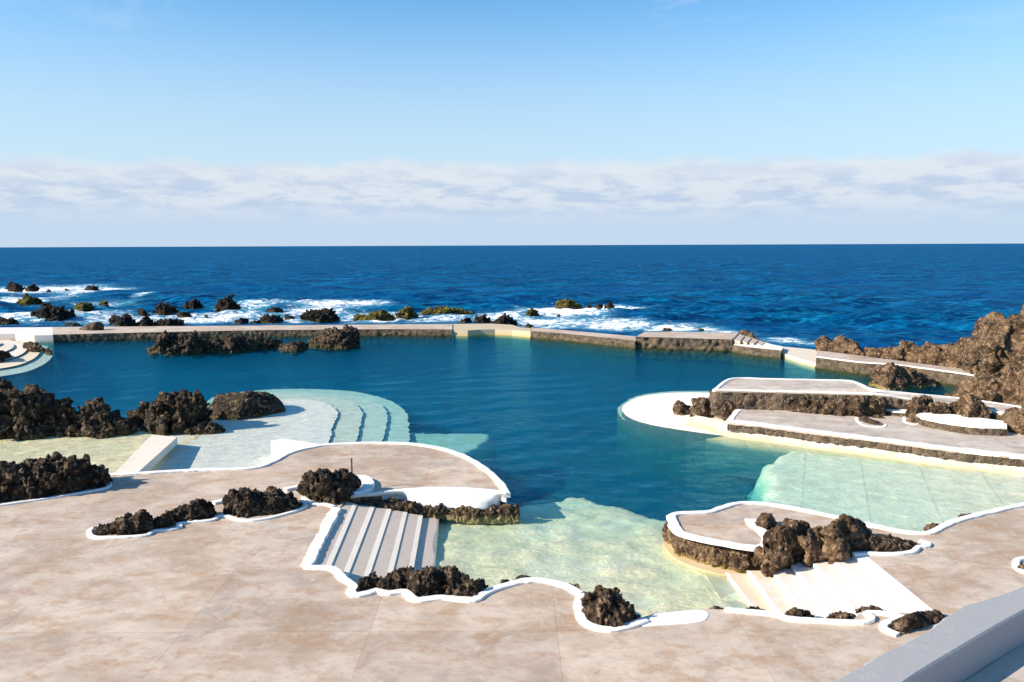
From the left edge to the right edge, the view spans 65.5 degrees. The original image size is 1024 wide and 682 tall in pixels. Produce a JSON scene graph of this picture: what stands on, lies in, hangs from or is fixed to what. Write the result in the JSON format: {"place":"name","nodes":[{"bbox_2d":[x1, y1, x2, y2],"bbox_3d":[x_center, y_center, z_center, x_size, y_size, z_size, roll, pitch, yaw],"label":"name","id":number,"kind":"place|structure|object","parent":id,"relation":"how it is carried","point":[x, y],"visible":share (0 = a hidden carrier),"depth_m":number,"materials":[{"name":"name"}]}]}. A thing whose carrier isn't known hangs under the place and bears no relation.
{"place":"outdoors","nodes":[
{"label":"outdoors","id":0,"kind":"place"},
{"bbox_2d":[0,444,1023,681],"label":"deck","id":1,"kind":"structure","parent":0,"point":[220,599],"depth_m":20.26,"materials":[{"name":"concrete"}]},
{"bbox_2d":[0,482,111,505],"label":"kerb","id":2,"kind":"structure","parent":1,"relation":"on","point":[60,496],"depth_m":29.40,"materials":[{"name":"white paint"}]},
{"bbox_2d":[0,451,112,501],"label":"lava rock","id":3,"kind":"object","parent":1,"relation":"on","point":[55,473],"visible":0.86,"depth_m":29.70,"materials":[{"name":"stone"}]},
{"bbox_2d":[93,509,154,535],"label":"lava rock","id":4,"kind":"object","parent":1,"relation":"on","point":[141,521],"visible":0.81,"depth_m":25.64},
{"bbox_2d":[115,435,176,472],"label":"wall","id":5,"kind":"structure","parent":1,"relation":"on","point":[150,452],"depth_m":36.24,"materials":[{"name":"paint"}]},
{"bbox_2d":[153,513,176,528],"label":"lava rock","id":6,"kind":"object","parent":1,"relation":"on","point":[164,520],"visible":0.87,"depth_m":26.27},
{"bbox_2d":[165,498,216,521],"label":"lava rock","id":7,"kind":"object","parent":1,"relation":"on","point":[198,509],"visible":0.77,"depth_m":26.90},
{"bbox_2d":[87,499,307,539],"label":"kerb","id":8,"kind":"structure","parent":1,"relation":"on","point":[91,535],"depth_m":26.64,"materials":[{"name":"white paint"}]},
{"bbox_2d":[222,486,301,517],"bbox_3d":[-8.802,5.700,28.050,2.199,1.371,2.444,6,9,44],"label":"lava rock","id":9,"kind":"object","parent":1,"relation":"on","point":[245,502],"visible":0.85,"depth_m":27.51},
{"bbox_2d":[109,442,510,497],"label":"kerb","id":10,"kind":"structure","parent":1,"relation":"on","point":[500,483],"depth_m":33.23,"materials":[{"name":"white paint"}]},
{"bbox_2d":[301,496,335,506],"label":"kerb","id":11,"kind":"structure","parent":1,"relation":"on","point":[306,499],"depth_m":28.44,"materials":[{"name":"white paint"}]},
{"bbox_2d":[301,507,340,566],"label":"kerb","id":12,"kind":"structure","parent":1,"relation":"on","point":[321,537],"depth_m":25.15,"materials":[{"name":"white paint"}]},
{"bbox_2d":[296,468,361,504],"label":"lava rock","id":13,"kind":"object","parent":1,"relation":"on","point":[327,485],"visible":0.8,"depth_m":28.77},
{"bbox_2d":[352,475,374,497],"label":"kerb","id":14,"kind":"structure","parent":1,"relation":"on","point":[368,484],"depth_m":30.23,"materials":[{"name":"white paint"}]},
{"bbox_2d":[314,502,438,582],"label":"staircase","id":15,"kind":"structure","parent":1,"relation":"attached to","point":[361,541],"depth_m":25.96,"materials":[{"name":"concrete"}]},
{"bbox_2d":[357,565,488,595],"bbox_3d":[-2.443,6.483,21.633,3.553,1.001,1.449,1,7,12],"label":"lava rock","id":16,"kind":"object","parent":1,"relation":"on","point":[443,580],"visible":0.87,"depth_m":21.28,"materials":[{"name":"stone"}]},
{"bbox_2d":[350,487,506,509],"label":"parapet","id":17,"kind":"structure","parent":1,"relation":"on","point":[456,497],"depth_m":29.72,"materials":[{"name":"white paint"}]},
{"bbox_2d":[354,496,519,524],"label":"rock wall","id":18,"kind":"structure","parent":1,"relation":"attached to","point":[503,514],"depth_m":29.30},
{"bbox_2d":[303,565,583,602],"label":"kerb","id":19,"kind":"structure","parent":1,"relation":"on","point":[352,589],"depth_m":21.25,"materials":[{"name":"white paint"}]},
{"bbox_2d":[580,585,639,626],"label":"lava rock","id":20,"kind":"object","parent":1,"relation":"on","point":[601,605],"visible":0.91,"depth_m":19.52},
{"bbox_2d":[573,592,648,632],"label":"kerb","id":21,"kind":"structure","parent":1,"relation":"on","point":[582,620],"depth_m":19.36,"materials":[{"name":"white paint"}]},
{"bbox_2d":[642,610,708,626],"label":"kerb","id":22,"kind":"structure","parent":1,"relation":"on","point":[680,617],"depth_m":19.70,"materials":[{"name":"white paint"}]},
{"bbox_2d":[662,521,761,572],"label":"rock wall","id":23,"kind":"structure","parent":1,"relation":"attached to","point":[741,562],"depth_m":24.71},
{"bbox_2d":[666,515,767,551],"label":"kerb","id":24,"kind":"structure","parent":1,"relation":"on","point":[674,527],"depth_m":25.12,"materials":[{"name":"white paint"}]},
{"bbox_2d":[755,512,776,529],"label":"lava rock","id":25,"kind":"object","parent":1,"relation":"on","point":[766,521],"visible":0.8,"depth_m":25.89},
{"bbox_2d":[754,518,810,576],"bbox_3d":[8.536,6.241,24.366,3.074,1.668,1.333,-5,8,-34],"label":"lava rock","id":26,"kind":"object","parent":1,"relation":"on","point":[781,549],"visible":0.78,"depth_m":23.78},
{"bbox_2d":[705,557,909,617],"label":"staircase","id":27,"kind":"structure","parent":1,"relation":"attached to","point":[822,589],"depth_m":22.42,"materials":[{"name":"white paint"}]},
{"bbox_2d":[785,607,813,617],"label":"lava rock","id":28,"kind":"object","parent":27,"relation":"on","point":[795,611],"visible":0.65,"depth_m":20.50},
{"bbox_2d":[826,610,855,618],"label":"lava rock","id":29,"kind":"object","parent":27,"relation":"on","point":[840,614],"visible":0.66,"depth_m":20.04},
{"bbox_2d":[855,605,883,613],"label":"lava rock","id":30,"kind":"object","parent":27,"relation":"on","point":[861,609],"visible":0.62,"depth_m":20.28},
{"bbox_2d":[798,526,826,566],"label":"lava rock","id":31,"kind":"object","parent":1,"relation":"on","point":[811,541],"visible":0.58,"depth_m":23.71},
{"bbox_2d":[725,607,903,625],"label":"kerb","id":32,"kind":"structure","parent":1,"relation":"on","point":[870,616],"depth_m":19.63,"materials":[{"name":"white paint"}]},
{"bbox_2d":[667,501,1023,534],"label":"kerb","id":33,"kind":"structure","parent":1,"relation":"on","point":[942,526],"depth_m":27.23,"materials":[{"name":"white paint"}]},
{"bbox_2d":[821,513,882,563],"bbox_3d":[10.404,6.045,24.234,2.805,1.493,1.314,-4,8,-30],"label":"lava rock","id":34,"kind":"object","parent":1,"relation":"on","point":[845,535],"visible":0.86,"depth_m":23.84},
{"bbox_2d":[879,618,899,636],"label":"kerb","id":35,"kind":"structure","parent":1,"relation":"on","point":[884,625],"depth_m":19.05,"materials":[{"name":"white paint"}]},
{"bbox_2d":[852,539,931,559],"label":"kerb","id":36,"kind":"structure","parent":1,"relation":"on","point":[916,549],"depth_m":23.69,"materials":[{"name":"white paint"}]},
{"bbox_2d":[855,556,932,612],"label":"kerb","id":37,"kind":"structure","parent":1,"relation":"on","point":[908,600],"depth_m":21.50,"materials":[{"name":"white paint"}]},
{"bbox_2d":[869,533,920,551],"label":"lava rock","id":38,"kind":"object","parent":1,"relation":"on","point":[888,543],"visible":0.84,"depth_m":24.03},
{"bbox_2d":[891,609,944,633],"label":"lava rock","id":39,"kind":"object","parent":1,"relation":"on","point":[907,623],"visible":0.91,"depth_m":19.16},
{"bbox_2d":[834,587,1023,681],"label":"viewpoint wall","id":40,"kind":"structure","parent":1,"relation":"on","point":[964,643],"depth_m":8.54,"materials":[{"name":"grey paint"}]},
{"bbox_2d":[964,643,1023,681],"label":"ledge","id":41,"kind":"object","parent":1,"relation":"on","point":[1009,667],"depth_m":8.67,"materials":[{"name":"concrete"}]},
{"bbox_2d":[1012,556,1023,573],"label":"kerb","id":42,"kind":"structure","parent":1,"relation":"on","point":[1016,561],"depth_m":22.86,"materials":[{"name":"white paint"}]},
{"bbox_2d":[0,243,1023,353],"bbox_3d":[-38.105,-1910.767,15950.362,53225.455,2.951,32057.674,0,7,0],"label":"sea","id":43,"kind":"structure","parent":0,"point":[805,296],"depth_m":208.46,"materials":[{"name":"liquid"}]},
{"bbox_2d":[0,316,18,324],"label":"lava rock","id":44,"kind":"object","parent":43,"relation":"in","point":[5,321],"visible":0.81,"depth_m":109.25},
{"bbox_2d":[5,281,25,291],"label":"lava rock","id":45,"kind":"object","parent":43,"relation":"in","point":[14,287],"visible":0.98,"depth_m":195.81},
{"bbox_2d":[16,293,43,305],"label":"lava rock","id":46,"kind":"object","parent":43,"relation":"in","point":[27,299],"visible":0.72,"depth_m":140.47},
{"bbox_2d":[30,302,76,320],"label":"lava rock","id":47,"kind":"object","parent":43,"relation":"in","point":[48,311],"visible":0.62,"depth_m":112.28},
{"bbox_2d":[73,302,93,311],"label":"lava rock","id":48,"kind":"object","parent":43,"relation":"in","point":[84,307],"visible":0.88,"depth_m":134.19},
{"bbox_2d":[108,313,135,326],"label":"lava rock","id":49,"kind":"object","parent":43,"relation":"in","point":[125,320],"visible":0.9,"depth_m":106.62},
{"bbox_2d":[134,316,153,325],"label":"lava rock","id":50,"kind":"object","parent":43,"relation":"in","point":[146,321],"visible":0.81,"depth_m":106.36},
{"bbox_2d":[151,301,178,315],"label":"lava rock","id":51,"kind":"object","parent":43,"relation":"in","point":[164,309],"visible":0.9,"depth_m":124.40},
{"bbox_2d":[153,318,183,325],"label":"lava rock","id":52,"kind":"object","parent":43,"relation":"in","point":[169,322],"visible":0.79,"depth_m":106.35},
{"bbox_2d":[182,298,203,308],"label":"lava rock","id":53,"kind":"object","parent":43,"relation":"in","point":[195,303],"visible":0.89,"depth_m":136.04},
{"bbox_2d":[214,294,240,311],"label":"lava rock","id":54,"kind":"object","parent":43,"relation":"in","point":[227,303],"visible":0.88,"depth_m":131.26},
{"bbox_2d":[259,314,283,323],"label":"lava rock","id":55,"kind":"object","parent":43,"relation":"in","point":[269,319],"visible":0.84,"depth_m":108.80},
{"bbox_2d":[299,308,339,322],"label":"lava rock","id":56,"kind":"object","parent":43,"relation":"in","point":[325,315],"visible":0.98,"depth_m":112.33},
{"bbox_2d":[353,308,395,320],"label":"lava rock","id":57,"kind":"object","parent":43,"relation":"in","point":[383,314],"visible":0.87,"depth_m":114.37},
{"bbox_2d":[394,306,418,319],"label":"lava rock","id":58,"kind":"object","parent":43,"relation":"in","point":[407,312],"visible":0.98,"depth_m":116.86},
{"bbox_2d":[421,305,474,314],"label":"lava rock","id":59,"kind":"object","parent":43,"relation":"in","point":[439,309],"visible":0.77,"depth_m":122.50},
{"bbox_2d":[474,314,490,323],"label":"lava rock","id":60,"kind":"object","parent":43,"relation":"in","point":[482,319],"visible":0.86,"depth_m":108.67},
{"bbox_2d":[490,312,517,325],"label":"lava rock","id":61,"kind":"object","parent":43,"relation":"in","point":[504,318],"visible":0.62,"depth_m":103.88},
{"bbox_2d":[554,298,581,308],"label":"lava rock","id":62,"kind":"object","parent":43,"relation":"in","point":[565,303],"visible":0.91,"depth_m":134.89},
{"bbox_2d":[0,346,1023,617],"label":"pool floor","id":63,"kind":"structure","parent":0,"point":[542,446],"depth_m":40.85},
{"bbox_2d":[0,341,13,351],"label":"fan step","id":64,"kind":"object","parent":63,"relation":"on","point":[6,346],"visible":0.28,"depth_m":78.02,"materials":[{"name":"beige concrete"}]},
{"bbox_2d":[0,340,26,360],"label":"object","id":65,"kind":"object","parent":63,"relation":"on","point":[18,350],"visible":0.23,"depth_m":75.44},
{"bbox_2d":[0,340,39,369],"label":"fan step","id":66,"kind":"object","parent":63,"relation":"on","point":[28,356],"visible":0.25,"depth_m":70.35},
{"bbox_2d":[0,342,53,392],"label":"fan step","id":67,"kind":"object","parent":63,"relation":"on","point":[39,370],"visible":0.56,"depth_m":67.67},
{"bbox_2d":[0,350,12,362],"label":"lava rock","id":68,"kind":"object","parent":67,"relation":"on","point":[4,355],"visible":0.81,"depth_m":69.56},
{"bbox_2d":[23,341,43,351],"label":"lava rock","id":69,"kind":"object","parent":67,"relation":"on","point":[30,346],"visible":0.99,"depth_m":75.79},
{"bbox_2d":[0,327,53,348],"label":"walkway landing","id":70,"kind":"object","parent":63,"relation":"on","point":[43,336],"visible":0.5,"depth_m":85.77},
{"bbox_2d":[0,378,54,440],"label":"lava rock","id":71,"kind":"object","parent":63,"relation":"on","point":[14,401],"visible":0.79,"depth_m":42.02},
{"bbox_2d":[15,396,79,437],"bbox_3d":[-24.734,4.321,43.401,3.388,2.943,3.590,0,7,0],"label":"lava rock","id":72,"kind":"object","parent":63,"relation":"on","point":[54,419],"visible":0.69,"depth_m":42.54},
{"bbox_2d":[68,397,137,438],"bbox_3d":[-22.064,4.290,43.175,3.426,2.499,2.718,0,7,0],"label":"lava rock","id":73,"kind":"object","parent":63,"relation":"on","point":[97,419],"visible":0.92,"depth_m":42.64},
{"bbox_2d":[126,389,212,435],"bbox_3d":[-19.326,4.132,44.181,4.983,3.034,3.865,0,7,0],"label":"lava rock","id":74,"kind":"object","parent":63,"relation":"on","point":[174,413],"visible":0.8,"depth_m":43.19,"materials":[{"name":"stone"}]},
{"bbox_2d":[149,399,337,470],"bbox_3d":[-13.886,7.206,43.187,8.994,4.465,19.609,0,7,0],"label":"curved step","id":75,"kind":"object","parent":63,"relation":"on","point":[241,443],"visible":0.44,"depth_m":42.03,"materials":[{"name":"concrete"}]},
{"bbox_2d":[188,421,225,434],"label":"lava rock","id":76,"kind":"object","parent":75,"relation":"on","point":[206,428],"visible":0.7,"depth_m":42.80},
{"bbox_2d":[208,390,285,420],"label":"lava rock","id":77,"kind":"object","parent":75,"relation":"on","point":[249,404],"visible":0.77,"depth_m":46.91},
{"bbox_2d":[271,438,317,459],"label":"white block","id":78,"kind":"structure","parent":75,"relation":"on","point":[281,446],"depth_m":37.08,"materials":[{"name":"paint"}]},
{"bbox_2d":[210,391,387,441],"bbox_3d":[-12.185,6.899,46.544,10.657,4.260,22.389,-3,7,-19],"label":"curved step","id":79,"kind":"object","parent":63,"relation":"on","point":[374,422],"visible":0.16,"depth_m":48.34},
{"bbox_2d":[207,389,410,441],"bbox_3d":[-12.053,6.868,47.297,12.281,4.140,24.411,-3,7,-20],"label":"curved step","id":80,"kind":"object","parent":63,"relation":"on","point":[398,427],"visible":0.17,"depth_m":49.75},
{"bbox_2d":[275,394,363,442],"bbox_3d":[-12.391,6.974,45.466,8.476,4.370,20.743,-2,7,-18],"label":"curved step","id":81,"kind":"object","parent":63,"relation":"on","point":[346,426],"visible":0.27,"depth_m":47.56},
{"bbox_2d":[530,327,635,381],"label":"sea wall","id":82,"kind":"structure","parent":63,"relation":"on","point":[569,351],"depth_m":82.27,"materials":[{"name":"concrete"}]},
{"bbox_2d":[617,391,708,474],"bbox_3d":[10.564,6.490,49.461,8.029,4.200,15.064,1,7,8],"label":"curved step","id":83,"kind":"object","parent":63,"relation":"on","point":[621,437],"visible":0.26,"depth_m":48.12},
{"bbox_2d":[636,332,738,384],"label":"raised wall","id":84,"kind":"structure","parent":63,"relation":"on","point":[679,357],"depth_m":76.71,"materials":[{"name":"stone"}]},
{"bbox_2d":[732,334,764,345],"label":"staircase","id":85,"kind":"structure","parent":84,"relation":"on","point":[740,339],"depth_m":75.54,"materials":[{"name":"concrete"}]},
{"bbox_2d":[622,392,756,498],"bbox_3d":[10.382,6.473,48.273,7.425,4.520,12.825,1,7,10],"label":"round shelf","id":86,"kind":"object","parent":63,"relation":"on","point":[667,445],"visible":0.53,"depth_m":44.05,"materials":[{"name":"concrete"}]},
{"bbox_2d":[672,400,690,415],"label":"lava rock","id":87,"kind":"object","parent":86,"relation":"on","point":[680,408],"visible":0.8,"depth_m":46.96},
{"bbox_2d":[689,397,713,416],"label":"lava rock","id":88,"kind":"object","parent":86,"relation":"on","point":[700,407],"visible":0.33,"depth_m":46.09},
{"bbox_2d":[721,399,744,420],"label":"lava rock","id":89,"kind":"object","parent":86,"relation":"on","point":[730,407],"visible":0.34,"depth_m":45.05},
{"bbox_2d":[663,541,746,578],"bbox_3d":[6.452,7.449,25.625,2.218,1.030,4.153,-6,9,-41],"label":"ledge","id":90,"kind":"object","parent":63,"relation":"on","point":[692,565],"visible":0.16,"depth_m":24.90,"materials":[{"name":"beige concrete"}]},
{"bbox_2d":[732,336,782,377],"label":"sea wall","id":91,"kind":"structure","parent":63,"relation":"on","point":[764,360],"depth_m":72.18,"materials":[{"name":"stone"}]},
{"bbox_2d":[781,347,816,378],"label":"ramp landing","id":92,"kind":"object","parent":63,"relation":"on","point":[798,363],"visible":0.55,"depth_m":68.83,"materials":[{"name":"beige concrete"}]},
{"bbox_2d":[684,415,1023,479],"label":"ledge","id":93,"kind":"object","parent":63,"relation":"on","point":[748,455],"visible":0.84,"depth_m":40.14,"materials":[{"name":"beige concrete"}]},
{"bbox_2d":[726,409,1023,466],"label":"terrace","id":94,"kind":"structure","parent":63,"relation":"on","point":[896,434],"depth_m":39.07,"materials":[{"name":"concrete"}]},
{"bbox_2d":[787,394,885,416],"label":"lava rock","id":95,"kind":"object","parent":94,"relation":"on","point":[861,405],"visible":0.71,"depth_m":43.51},
{"bbox_2d":[708,377,1020,419],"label":"terrace","id":96,"kind":"structure","parent":94,"relation":"on","point":[763,393],"depth_m":45.24,"materials":[{"name":"concrete"}]},
{"bbox_2d":[859,416,881,424],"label":"lava rock","id":97,"kind":"object","parent":94,"relation":"on","point":[866,419],"visible":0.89,"depth_m":41.47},
{"bbox_2d":[885,409,906,416],"bbox_3d":[21.163,4.083,43.897,1.354,0.630,1.635,3,8,26],"label":"planting bed","id":98,"kind":"object","parent":94,"relation":"on","point":[897,412],"visible":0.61,"depth_m":43.34,"materials":[{"name":"white paint"}]},
{"bbox_2d":[904,394,933,417],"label":"lava rock","id":99,"kind":"object","parent":94,"relation":"on","point":[915,405],"visible":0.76,"depth_m":42.42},
{"bbox_2d":[915,412,1007,435],"bbox_3d":[22.807,4.416,40.494,4.396,0.770,2.789,7,10,45],"label":"planting bed","id":100,"kind":"object","parent":94,"relation":"on","point":[955,423],"visible":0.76,"depth_m":39.92,"materials":[{"name":"white paint"}]},
{"bbox_2d":[929,401,949,413],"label":"lava rock","id":101,"kind":"object","parent":100,"relation":"on","point":[936,407],"visible":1,"depth_m":41.92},
{"bbox_2d":[949,394,992,418],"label":"lava rock","id":102,"kind":"object","parent":94,"relation":"on","point":[969,406],"visible":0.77,"depth_m":41.23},
{"bbox_2d":[999,401,1023,434],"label":"lava rock","id":103,"kind":"object","parent":94,"relation":"on","point":[1013,418],"visible":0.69,"depth_m":39.39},
{"bbox_2d":[815,350,974,395],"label":"sea wall","id":104,"kind":"structure","parent":63,"relation":"on","point":[843,366],"depth_m":61.51,"materials":[{"name":"concrete"}]},
{"bbox_2d":[814,335,864,355],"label":"lava rock","id":105,"kind":"object","parent":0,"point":[841,344],"visible":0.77,"depth_m":70.07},
{"bbox_2d":[962,304,1023,376],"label":"lava rock","id":106,"kind":"object","parent":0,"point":[994,344],"visible":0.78,"depth_m":54.13,"materials":[{"name":"stone"}]},
{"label":"pool water","id":107,"kind":"structure","parent":0,"visible":0},
{"bbox_2d":[146,330,206,360],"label":"lava rock","id":108,"kind":"object","parent":107,"relation":"in","point":[174,345],"visible":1,"depth_m":75.14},
{"bbox_2d":[201,334,282,357],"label":"lava rock","id":109,"kind":"object","parent":107,"relation":"in","point":[228,345],"visible":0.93,"depth_m":76.57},
{"bbox_2d":[53,324,452,372],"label":"sea wall","id":110,"kind":"structure","parent":107,"relation":"in","point":[401,347],"depth_m":88.76,"materials":[{"name":"concrete"}]},
{"bbox_2d":[79,322,103,330],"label":"lava rock","id":111,"kind":"object","parent":110,"relation":"on","point":[93,326],"visible":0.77,"depth_m":88.88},
{"bbox_2d":[278,340,308,355],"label":"lava rock","id":112,"kind":"object","parent":107,"relation":"in","point":[297,348],"visible":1,"depth_m":77.13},
{"bbox_2d":[308,324,360,353],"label":"lava rock","id":113,"kind":"object","parent":107,"relation":"in","point":[346,338],"visible":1,"depth_m":78.94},
{"bbox_2d":[453,324,530,371],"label":"sea wall notch","id":114,"kind":"object","parent":107,"relation":"in","point":[485,347],"visible":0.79,"depth_m":88.92,"materials":[{"name":"concrete"}]},
{"bbox_2d":[868,362,936,392],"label":"lava rock","id":115,"kind":"object","parent":107,"relation":"in","point":[891,376],"visible":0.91,"depth_m":55.87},
{"bbox_2d":[864,337,968,368],"bbox_3d":[33.592,0.779,64.517,3.736,3.027,10.346,-4,8,-30],"label":"lava rock","id":116,"kind":"object","parent":107,"relation":"in","point":[946,355],"visible":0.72,"depth_m":63.63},
{"bbox_2d":[943,363,1023,405],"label":"lava rock","id":117,"kind":"object","parent":107,"relation":"on","point":[1005,384],"visible":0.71,"depth_m":44.99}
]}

